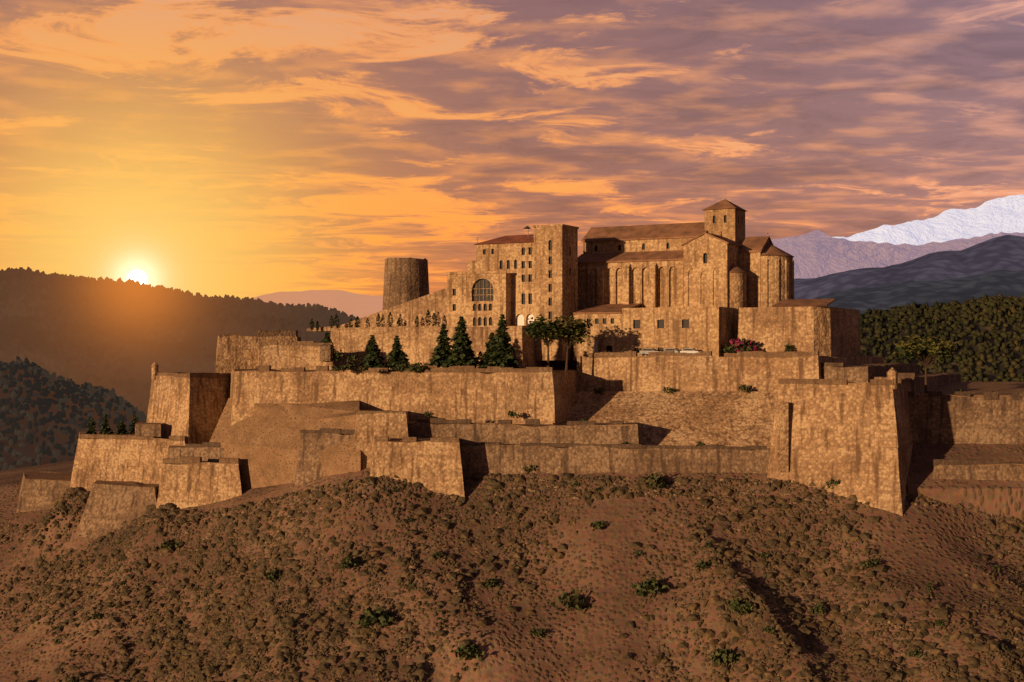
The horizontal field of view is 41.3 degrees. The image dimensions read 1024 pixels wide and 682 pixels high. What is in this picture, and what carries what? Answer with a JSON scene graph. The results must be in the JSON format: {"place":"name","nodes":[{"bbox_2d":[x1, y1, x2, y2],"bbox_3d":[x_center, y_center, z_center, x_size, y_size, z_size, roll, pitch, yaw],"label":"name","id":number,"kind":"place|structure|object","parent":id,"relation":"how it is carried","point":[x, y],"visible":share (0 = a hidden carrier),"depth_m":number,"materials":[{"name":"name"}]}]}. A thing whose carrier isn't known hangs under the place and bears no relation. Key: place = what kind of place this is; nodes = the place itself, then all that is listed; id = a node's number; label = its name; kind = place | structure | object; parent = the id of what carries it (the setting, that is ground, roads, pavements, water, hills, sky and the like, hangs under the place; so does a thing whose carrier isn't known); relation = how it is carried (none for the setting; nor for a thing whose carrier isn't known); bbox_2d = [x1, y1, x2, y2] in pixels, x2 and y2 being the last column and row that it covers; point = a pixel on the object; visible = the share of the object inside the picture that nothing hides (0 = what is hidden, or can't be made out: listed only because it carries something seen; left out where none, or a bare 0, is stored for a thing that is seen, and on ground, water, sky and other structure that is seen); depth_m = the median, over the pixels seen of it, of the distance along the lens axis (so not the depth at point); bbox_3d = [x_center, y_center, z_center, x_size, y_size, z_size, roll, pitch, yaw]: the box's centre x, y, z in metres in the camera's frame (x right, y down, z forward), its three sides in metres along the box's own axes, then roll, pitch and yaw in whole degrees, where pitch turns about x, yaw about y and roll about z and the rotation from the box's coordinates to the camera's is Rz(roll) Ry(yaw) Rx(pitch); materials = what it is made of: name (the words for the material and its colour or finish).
{"place":"outdoors","nodes":[
{"label":"outdoors","id":0,"kind":"place"},
{"bbox_2d":[0,369,143,469],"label":"hill","id":1,"kind":"structure","parent":0,"point":[27,450],"depth_m":573.78,"materials":[{"name":"green plant"}]},
{"bbox_2d":[26,305,213,350],"bbox_3d":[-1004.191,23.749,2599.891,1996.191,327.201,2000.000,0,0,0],"label":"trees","id":2,"kind":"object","parent":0,"point":[205,348],"depth_m":2240.77,"materials":[{"name":"brown"}]},
{"bbox_2d":[0,267,359,363],"bbox_3d":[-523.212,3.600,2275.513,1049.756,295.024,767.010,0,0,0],"label":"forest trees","id":3,"kind":"object","parent":2,"relation":"on","point":[179,322],"visible":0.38,"depth_m":2335.77,"materials":[{"name":"plant"}]},
{"bbox_2d":[254,290,382,317],"bbox_3d":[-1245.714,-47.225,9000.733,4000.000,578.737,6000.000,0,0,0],"label":"mountain","id":4,"kind":"structure","parent":0,"point":[355,304],"depth_m":8300.03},
{"bbox_2d":[0,460,1023,681],"bbox_3d":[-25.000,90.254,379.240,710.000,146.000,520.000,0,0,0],"label":"hill terrain","id":5,"kind":"structure","parent":0,"point":[581,645],"depth_m":217.66,"materials":[{"name":"brown soil"}]},
{"bbox_2d":[16,472,71,512],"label":"wall","id":6,"kind":"structure","parent":5,"relation":"on","point":[42,490],"depth_m":294.01,"materials":[{"name":"stone"}]},
{"bbox_2d":[90,611,102,619],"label":"shrub","id":7,"kind":"object","parent":5,"relation":"on","point":[95,615],"visible":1,"depth_m":239.94,"materials":[{"name":"green plant"}]},
{"bbox_2d":[76,480,158,538],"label":"bastion","id":8,"kind":"object","parent":5,"relation":"on","point":[111,505],"visible":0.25,"depth_m":271.43,"materials":[{"name":"stone"}]},
{"bbox_2d":[70,431,186,493],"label":"wall","id":9,"kind":"structure","parent":5,"relation":"on","point":[120,457],"depth_m":281.17,"materials":[{"name":"stone"}]},
{"bbox_2d":[85,418,96,433],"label":"tree","id":10,"kind":"object","parent":9,"relation":"on","point":[91,427],"visible":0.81,"depth_m":295.51,"materials":[{"name":"green plant"}]},
{"bbox_2d":[99,414,113,433],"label":"tree","id":11,"kind":"object","parent":9,"relation":"on","point":[106,429],"visible":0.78,"depth_m":296.56,"materials":[{"name":"green plant"}]},
{"bbox_2d":[116,420,128,434],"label":"tree","id":12,"kind":"object","parent":9,"relation":"on","point":[121,429],"visible":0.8,"depth_m":294.57,"materials":[{"name":"green plant"}]},
{"bbox_2d":[128,416,137,433],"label":"tree","id":13,"kind":"object","parent":9,"relation":"on","point":[132,424],"visible":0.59,"depth_m":297.44,"materials":[{"name":"green plant"}]},
{"bbox_2d":[135,423,160,437],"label":"stone block","id":14,"kind":"structure","parent":5,"relation":"on","point":[147,429],"depth_m":281.06,"materials":[{"name":"stone"}]},
{"bbox_2d":[160,538,183,549],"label":"shrub","id":15,"kind":"object","parent":5,"relation":"on","point":[167,544],"visible":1,"depth_m":252.39,"materials":[{"name":"green plant"}]},
{"bbox_2d":[146,372,230,443],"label":"bastion","id":16,"kind":"object","parent":5,"relation":"on","point":[190,406],"visible":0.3,"depth_m":282.85,"materials":[{"name":"stone"}]},
{"bbox_2d":[151,362,158,379],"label":"sentry turret","id":17,"kind":"object","parent":16,"relation":"on","point":[154,368],"visible":1,"depth_m":287.84,"materials":[{"name":"stone"}]},
{"bbox_2d":[167,442,223,461],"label":"wall","id":18,"kind":"structure","parent":5,"relation":"on","point":[210,451],"depth_m":268.95,"materials":[{"name":"stone"}]},
{"bbox_2d":[156,456,241,508],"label":"wall","id":19,"kind":"structure","parent":5,"relation":"on","point":[186,481],"depth_m":262.40,"materials":[{"name":"stone"}]},
{"bbox_2d":[215,333,300,372],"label":"bastion","id":20,"kind":"object","parent":5,"relation":"on","point":[235,351],"visible":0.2,"depth_m":290.65,"materials":[{"name":"stone"}]},
{"bbox_2d":[264,567,280,581],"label":"shrub","id":21,"kind":"object","parent":5,"relation":"on","point":[272,574],"visible":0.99,"depth_m":228.50,"materials":[{"name":"green plant"}]},
{"bbox_2d":[259,330,297,336],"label":"parapet","id":22,"kind":"structure","parent":5,"relation":"on","point":[281,331],"depth_m":297.31,"materials":[{"name":"stone"}]},
{"bbox_2d":[209,398,360,488],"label":"slope","id":23,"kind":"structure","parent":5,"relation":"on","point":[264,449],"depth_m":259.34,"materials":[{"name":"brown soil"}]},
{"bbox_2d":[258,341,332,369],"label":"fortress wall","id":24,"kind":"structure","parent":5,"relation":"on","point":[276,356],"depth_m":282.10,"materials":[{"name":"stone"}]},
{"bbox_2d":[319,343,330,360],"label":"sentry box","id":25,"kind":"object","parent":24,"relation":"on","point":[325,351],"visible":1,"depth_m":279.29,"materials":[{"name":"stone"}]},
{"bbox_2d":[321,332,336,353],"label":"spruce tree","id":26,"kind":"object","parent":24,"relation":"on","point":[326,339],"visible":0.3,"depth_m":283.73,"materials":[{"name":"green plant"}]},
{"bbox_2d":[330,350,345,361],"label":"shrub","id":27,"kind":"object","parent":24,"relation":"on","point":[337,356],"visible":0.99,"depth_m":280.29,"materials":[{"name":"green plant"}]},
{"bbox_2d":[254,400,358,421],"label":"slope","id":28,"kind":"structure","parent":5,"relation":"on","point":[271,410],"depth_m":261.15,"materials":[{"name":"brown soil"}]},
{"bbox_2d":[295,428,354,486],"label":"wall","id":29,"kind":"structure","parent":5,"relation":"on","point":[313,443],"depth_m":250.17,"materials":[{"name":"stone"}]},
{"bbox_2d":[339,555,365,569],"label":"shrub","id":30,"kind":"object","parent":5,"relation":"on","point":[349,561],"visible":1,"depth_m":223.73,"materials":[{"name":"green plant"}]},
{"bbox_2d":[355,605,394,627],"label":"shrub","id":31,"kind":"object","parent":5,"relation":"on","point":[370,617],"visible":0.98,"depth_m":210.30,"materials":[{"name":"green plant"}]},
{"bbox_2d":[354,409,408,468],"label":"stone wall","id":32,"kind":"structure","parent":5,"relation":"on","point":[370,424],"depth_m":244.16,"materials":[{"name":"stone"}]},
{"bbox_2d":[230,365,577,425],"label":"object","id":33,"kind":"object","parent":5,"relation":"on","point":[495,394],"visible":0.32,"depth_m":257.70,"materials":[{"name":"stone"}]},
{"bbox_2d":[331,364,343,371],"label":"terrace shrub","id":34,"kind":"object","parent":33,"relation":"on","point":[336,368],"visible":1,"depth_m":258.56,"materials":[{"name":"green plant"}]},
{"bbox_2d":[339,362,358,370],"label":"terrace shrub","id":35,"kind":"object","parent":33,"relation":"on","point":[348,366],"visible":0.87,"depth_m":262.34,"materials":[{"name":"green plant"}]},
{"bbox_2d":[346,353,358,362],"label":"shrub","id":36,"kind":"object","parent":33,"relation":"on","point":[354,356],"visible":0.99,"depth_m":278.86,"materials":[{"name":"green plant"}]},
{"bbox_2d":[359,335,384,367],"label":"spruce tree","id":37,"kind":"object","parent":33,"relation":"on","point":[372,359],"visible":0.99,"depth_m":262.18,"materials":[{"name":"green plant"}]},
{"bbox_2d":[383,335,408,369],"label":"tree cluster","id":38,"kind":"object","parent":33,"relation":"on","point":[396,355],"visible":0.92,"depth_m":262.18,"materials":[{"name":"plant"}]},
{"bbox_2d":[395,361,412,371],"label":"terrace shrub","id":39,"kind":"object","parent":33,"relation":"on","point":[405,364],"visible":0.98,"depth_m":258.46,"materials":[{"name":"green plant"}]},
{"bbox_2d":[406,362,433,371],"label":"terrace shrub","id":40,"kind":"object","parent":33,"relation":"on","point":[416,367],"visible":1,"depth_m":257.08,"materials":[{"name":"green plant"}]},
{"bbox_2d":[428,324,451,367],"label":"spruce tree","id":41,"kind":"object","parent":33,"relation":"on","point":[441,353],"visible":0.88,"depth_m":261.01,"materials":[{"name":"green plant"}]},
{"bbox_2d":[446,316,480,366],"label":"spruce tree","id":42,"kind":"object","parent":33,"relation":"on","point":[462,351],"visible":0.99,"depth_m":257.06,"materials":[{"name":"green plant"}]},
{"bbox_2d":[479,332,499,366],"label":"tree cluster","id":43,"kind":"object","parent":33,"relation":"on","point":[488,352],"visible":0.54,"depth_m":258.48,"materials":[{"name":"plant"}]},
{"bbox_2d":[480,314,522,367],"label":"spruce tree","id":44,"kind":"object","parent":33,"relation":"on","point":[502,356],"visible":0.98,"depth_m":256.14,"materials":[{"name":"green plant"}]},
{"bbox_2d":[524,314,571,366],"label":"pine tree","id":45,"kind":"object","parent":33,"relation":"on","point":[534,328],"visible":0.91,"depth_m":259.19,"materials":[{"name":"green plant"}]},
{"bbox_2d":[540,315,592,370],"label":"pine tree","id":46,"kind":"object","parent":33,"relation":"on","point":[578,330],"visible":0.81,"depth_m":260.34,"materials":[{"name":"green plant"}]},
{"bbox_2d":[370,436,464,497],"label":"bastion","id":47,"kind":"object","parent":5,"relation":"on","point":[434,464],"depth_m":238.74,"materials":[{"name":"stone"}]},
{"bbox_2d":[331,325,576,369],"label":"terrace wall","id":48,"kind":"structure","parent":5,"relation":"on","point":[419,344],"depth_m":285.80,"materials":[{"name":"beige stone"}]},
{"bbox_2d":[307,288,446,331],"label":"ramp wall","id":49,"kind":"structure","parent":48,"relation":"on","point":[406,313],"depth_m":291.69,"materials":[{"name":"stone"}]},
{"bbox_2d":[382,257,428,309],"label":"round tower","id":50,"kind":"structure","parent":49,"relation":"on","point":[406,279],"depth_m":306.46,"materials":[{"name":"stone"}]},
{"bbox_2d":[446,213,578,360],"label":"palace","id":51,"kind":"structure","parent":48,"relation":"on","point":[510,287],"depth_m":280.27,"materials":[{"name":"stone"}]},
{"bbox_2d":[476,280,492,300],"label":"window bars","id":52,"kind":"object","parent":51,"relation":"attached to","point":[483,288],"visible":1,"depth_m":282.38,"materials":[{"name":"brown metal"}]},
{"bbox_2d":[454,240,551,325],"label":"windows","id":53,"kind":"structure","parent":51,"relation":"attached to","point":[480,291],"depth_m":281.90,"materials":[{"name":"black glass"}]},
{"bbox_2d":[517,314,533,325],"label":"palace arch glazing","id":54,"kind":"structure","parent":51,"relation":"attached to","point":[520,319],"depth_m":281.04,"materials":[{"name":"white glass"}]},
{"bbox_2d":[450,639,483,661],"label":"shrub","id":55,"kind":"object","parent":5,"relation":"on","point":[467,649],"visible":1,"depth_m":200.06,"materials":[{"name":"green plant"}]},
{"bbox_2d":[483,578,498,587],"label":"shrub","id":56,"kind":"object","parent":5,"relation":"on","point":[491,582],"visible":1,"depth_m":216.84,"materials":[{"name":"green plant"}]},
{"bbox_2d":[0,472,1023,681],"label":"shrubs","id":57,"kind":"object","parent":5,"relation":"on","point":[199,671],"visible":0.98,"depth_m":220.83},
{"bbox_2d":[522,463,536,473],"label":"shrub","id":58,"kind":"object","parent":5,"relation":"on","point":[529,469],"visible":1,"depth_m":239.56,"materials":[{"name":"green plant"}]},
{"bbox_2d":[529,628,545,637],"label":"shrub","id":59,"kind":"object","parent":5,"relation":"on","point":[537,632],"visible":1,"depth_m":206.01,"materials":[{"name":"green plant"}]},
{"bbox_2d":[551,589,591,611],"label":"shrub","id":60,"kind":"object","parent":5,"relation":"on","point":[569,598],"visible":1,"depth_m":209.83,"materials":[{"name":"green plant"}]},
{"bbox_2d":[590,520,607,529],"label":"shrub","id":61,"kind":"object","parent":5,"relation":"on","point":[598,524],"visible":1,"depth_m":224.45,"materials":[{"name":"green plant"}]},
{"bbox_2d":[461,442,770,473],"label":"rampart wall","id":62,"kind":"structure","parent":5,"relation":"on","point":[500,458],"depth_m":236.95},
{"bbox_2d":[630,575,669,597],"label":"shrub","id":63,"kind":"object","parent":5,"relation":"on","point":[652,585],"visible":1,"depth_m":209.19,"materials":[{"name":"green plant"}]},
{"bbox_2d":[646,471,668,488],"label":"shrub","id":64,"kind":"object","parent":5,"relation":"on","point":[657,481],"visible":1,"depth_m":230.73,"materials":[{"name":"green plant"}]},
{"bbox_2d":[566,391,777,447],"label":"glacis","id":65,"kind":"object","parent":5,"relation":"on","point":[725,418],"visible":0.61,"depth_m":247.93,"materials":[{"name":"stone"}]},
{"bbox_2d":[593,385,605,393],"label":"terrace shrub","id":66,"kind":"object","parent":65,"relation":"on","point":[601,390],"visible":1,"depth_m":261.52,"materials":[{"name":"green plant"}]},
{"bbox_2d":[737,384,752,392],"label":"terrace shrub","id":67,"kind":"object","parent":65,"relation":"on","point":[744,388],"visible":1,"depth_m":248.47,"materials":[{"name":"green plant"}]},
{"bbox_2d":[694,559,710,569],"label":"shrub","id":68,"kind":"object","parent":5,"relation":"on","point":[702,564],"visible":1,"depth_m":211.66,"materials":[{"name":"green plant"}]},
{"bbox_2d":[710,646,739,667],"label":"shrub","id":69,"kind":"object","parent":5,"relation":"on","point":[721,655],"visible":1,"depth_m":193.90,"materials":[{"name":"green plant"}]},
{"bbox_2d":[577,351,883,390],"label":"terrace","id":70,"kind":"structure","parent":5,"relation":"on","point":[698,371],"depth_m":255.94,"materials":[{"name":"stone"}]},
{"bbox_2d":[640,348,659,355],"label":"car","id":71,"kind":"object","parent":70,"relation":"on","point":[644,351],"visible":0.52,"depth_m":265.18,"materials":[{"name":"grey paint"}]},
{"bbox_2d":[573,303,733,359],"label":"cloister wing","id":72,"kind":"structure","parent":70,"relation":"on","point":[710,329],"depth_m":268.46,"materials":[{"name":"beige stone"}]},
{"bbox_2d":[579,318,688,352],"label":"windows","id":73,"kind":"structure","parent":72,"relation":"attached to","point":[660,325],"depth_m":270.31,"materials":[{"name":"black glass"}]},
{"bbox_2d":[578,199,793,352],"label":"church","id":74,"kind":"structure","parent":70,"relation":"on","point":[737,270],"depth_m":278.94,"materials":[{"name":"stone"}]},
{"bbox_2d":[595,215,726,262],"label":"windows","id":75,"kind":"structure","parent":74,"relation":"attached to","point":[705,254],"depth_m":280.83,"materials":[{"name":"black glass"}]},
{"bbox_2d":[680,348,697,352],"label":"car","id":76,"kind":"object","parent":70,"relation":"on","point":[689,350],"visible":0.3,"depth_m":261.36,"materials":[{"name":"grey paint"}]},
{"bbox_2d":[721,342,733,352],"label":"shrub","id":77,"kind":"object","parent":70,"relation":"on","point":[725,350],"visible":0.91,"depth_m":262.98,"materials":[{"name":"green plant"}]},
{"bbox_2d":[728,338,758,351],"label":"bougainvillea","id":78,"kind":"object","parent":70,"relation":"on","point":[743,345],"visible":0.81,"depth_m":261.78,"materials":[{"name":"pink plant"}]},
{"bbox_2d":[738,299,860,356],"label":"stone building","id":79,"kind":"structure","parent":70,"relation":"on","point":[806,325],"depth_m":262.29,"materials":[{"name":"stone"}]},
{"bbox_2d":[724,596,752,614],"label":"shrub","id":80,"kind":"object","parent":5,"relation":"on","point":[736,605],"visible":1,"depth_m":200.21,"materials":[{"name":"green plant"}]},
{"bbox_2d":[760,626,774,633],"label":"shrub","id":81,"kind":"object","parent":5,"relation":"on","point":[770,629],"visible":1,"depth_m":194.76,"materials":[{"name":"green plant"}]},
{"bbox_2d":[809,601,825,615],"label":"shrub","id":82,"kind":"object","parent":5,"relation":"on","point":[818,608],"visible":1,"depth_m":201.42,"materials":[{"name":"green plant"}]},
{"bbox_2d":[821,478,840,488],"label":"shrub","id":83,"kind":"object","parent":5,"relation":"on","point":[831,481],"visible":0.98,"depth_m":224.99,"materials":[{"name":"green plant"}]},
{"bbox_2d":[767,378,912,511],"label":"bastion","id":84,"kind":"object","parent":5,"relation":"on","point":[835,426],"visible":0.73,"depth_m":226.22,"materials":[{"name":"stone"}]},
{"bbox_2d":[775,367,897,471],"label":"bastion turret","id":85,"kind":"object","parent":84,"relation":"attached to","point":[781,415],"visible":1,"depth_m":228.07,"materials":[{"name":"stone"}]},
{"bbox_2d":[857,558,880,569],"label":"shrub","id":86,"kind":"object","parent":5,"relation":"on","point":[869,563],"visible":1,"depth_m":208.54,"materials":[{"name":"green plant"}]},
{"bbox_2d":[821,363,919,382],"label":"terrace step","id":87,"kind":"object","parent":5,"relation":"on","point":[859,373],"visible":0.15,"depth_m":245.19,"materials":[{"name":"stone"}]},
{"bbox_2d":[852,442,912,515],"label":"bastion wall","id":88,"kind":"structure","parent":5,"relation":"on","point":[878,483],"depth_m":222.06,"materials":[{"name":"beige stone"}]},
{"bbox_2d":[906,648,923,657],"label":"shrub","id":89,"kind":"object","parent":5,"relation":"on","point":[915,654],"visible":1,"depth_m":189.27,"materials":[{"name":"green plant"}]},
{"bbox_2d":[871,373,960,392],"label":"terrace step","id":90,"kind":"object","parent":5,"relation":"on","point":[936,380],"visible":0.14,"depth_m":253.74,"materials":[{"name":"stone"}]},
{"bbox_2d":[907,442,1023,520],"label":"wall","id":91,"kind":"structure","parent":5,"relation":"on","point":[1002,497],"depth_m":223.99,"materials":[{"name":"brown stone"}]},
{"bbox_2d":[908,391,1023,443],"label":"wall","id":92,"kind":"structure","parent":5,"relation":"on","point":[963,417],"depth_m":233.99,"materials":[{"name":"stone"}]},
{"bbox_2d":[891,333,957,392],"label":"pine tree","id":93,"kind":"object","parent":92,"relation":"on","point":[929,349],"visible":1,"depth_m":234.44,"materials":[{"name":"green plant"}]},
{"bbox_2d":[933,459,1023,480],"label":"wall","id":94,"kind":"structure","parent":5,"relation":"on","point":[975,469],"depth_m":224.70,"materials":[{"name":"stone"}]},
{"bbox_2d":[0,0,1023,299],"label":"sky","id":95,"kind":"structure","parent":0,"point":[240,148],"materials":[{"name":"orange"}]},
{"bbox_2d":[408,418,638,444],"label":"tier wall","id":96,"kind":"structure","parent":0,"point":[536,431],"depth_m":243.99,"materials":[{"name":"beige stone"}]},
{"bbox_2d":[771,230,1023,278],"bbox_3d":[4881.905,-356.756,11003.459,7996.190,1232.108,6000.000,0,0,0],"label":"distant mountain","id":97,"kind":"structure","parent":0,"point":[816,253],"depth_m":10388.86,"materials":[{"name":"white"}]},
{"bbox_2d":[794,235,1023,298],"bbox_3d":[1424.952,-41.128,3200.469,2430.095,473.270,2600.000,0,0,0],"label":"ridge","id":98,"kind":"structure","parent":0,"point":[1005,252],"depth_m":2899.66,"materials":[{"name":"stone"}]},
{"bbox_2d":[833,195,1023,244],"bbox_3d":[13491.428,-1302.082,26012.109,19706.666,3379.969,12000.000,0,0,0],"label":"snowy range","id":99,"kind":"structure","parent":0,"point":[999,215],"depth_m":24708.49,"materials":[{"name":"white snow"}]},
{"bbox_2d":[860,305,1023,381],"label":"hill","id":100,"kind":"structure","parent":0,"point":[955,369],"depth_m":567.23,"materials":[{"name":"green plant"}]},
{"bbox_2d":[860,293,1023,381],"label":"forest trees","id":101,"kind":"object","parent":100,"relation":"on","point":[935,313],"visible":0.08,"depth_m":577.66,"materials":[{"name":"green plant"}]},
{"bbox_2d":[932,382,1023,395],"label":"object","id":102,"kind":"structure","parent":0,"point":[1000,388],"depth_m":258.29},
{"label":"valley ground","id":103,"kind":"structure","parent":0,"visible":0},
{"bbox_2d":[0,356,146,470],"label":"forest trees","id":104,"kind":"object","parent":103,"relation":"on","point":[94,398],"visible":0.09,"depth_m":596.62,"materials":[{"name":"green plant"}]},
{"bbox_2d":[813,270,1023,313],"bbox_3d":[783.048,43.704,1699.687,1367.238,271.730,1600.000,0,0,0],"label":"hill","id":105,"kind":"structure","parent":103,"relation":"on","point":[1006,283],"depth_m":1560.04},
{"bbox_3d":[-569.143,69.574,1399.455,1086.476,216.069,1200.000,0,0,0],"label":"hill","id":106,"kind":"structure","parent":0,"visible":0},
{"bbox_2d":[0,315,215,416],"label":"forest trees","id":107,"kind":"object","parent":106,"relation":"on","point":[109,363],"visible":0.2,"depth_m":1285.32,"materials":[{"name":"plant"}]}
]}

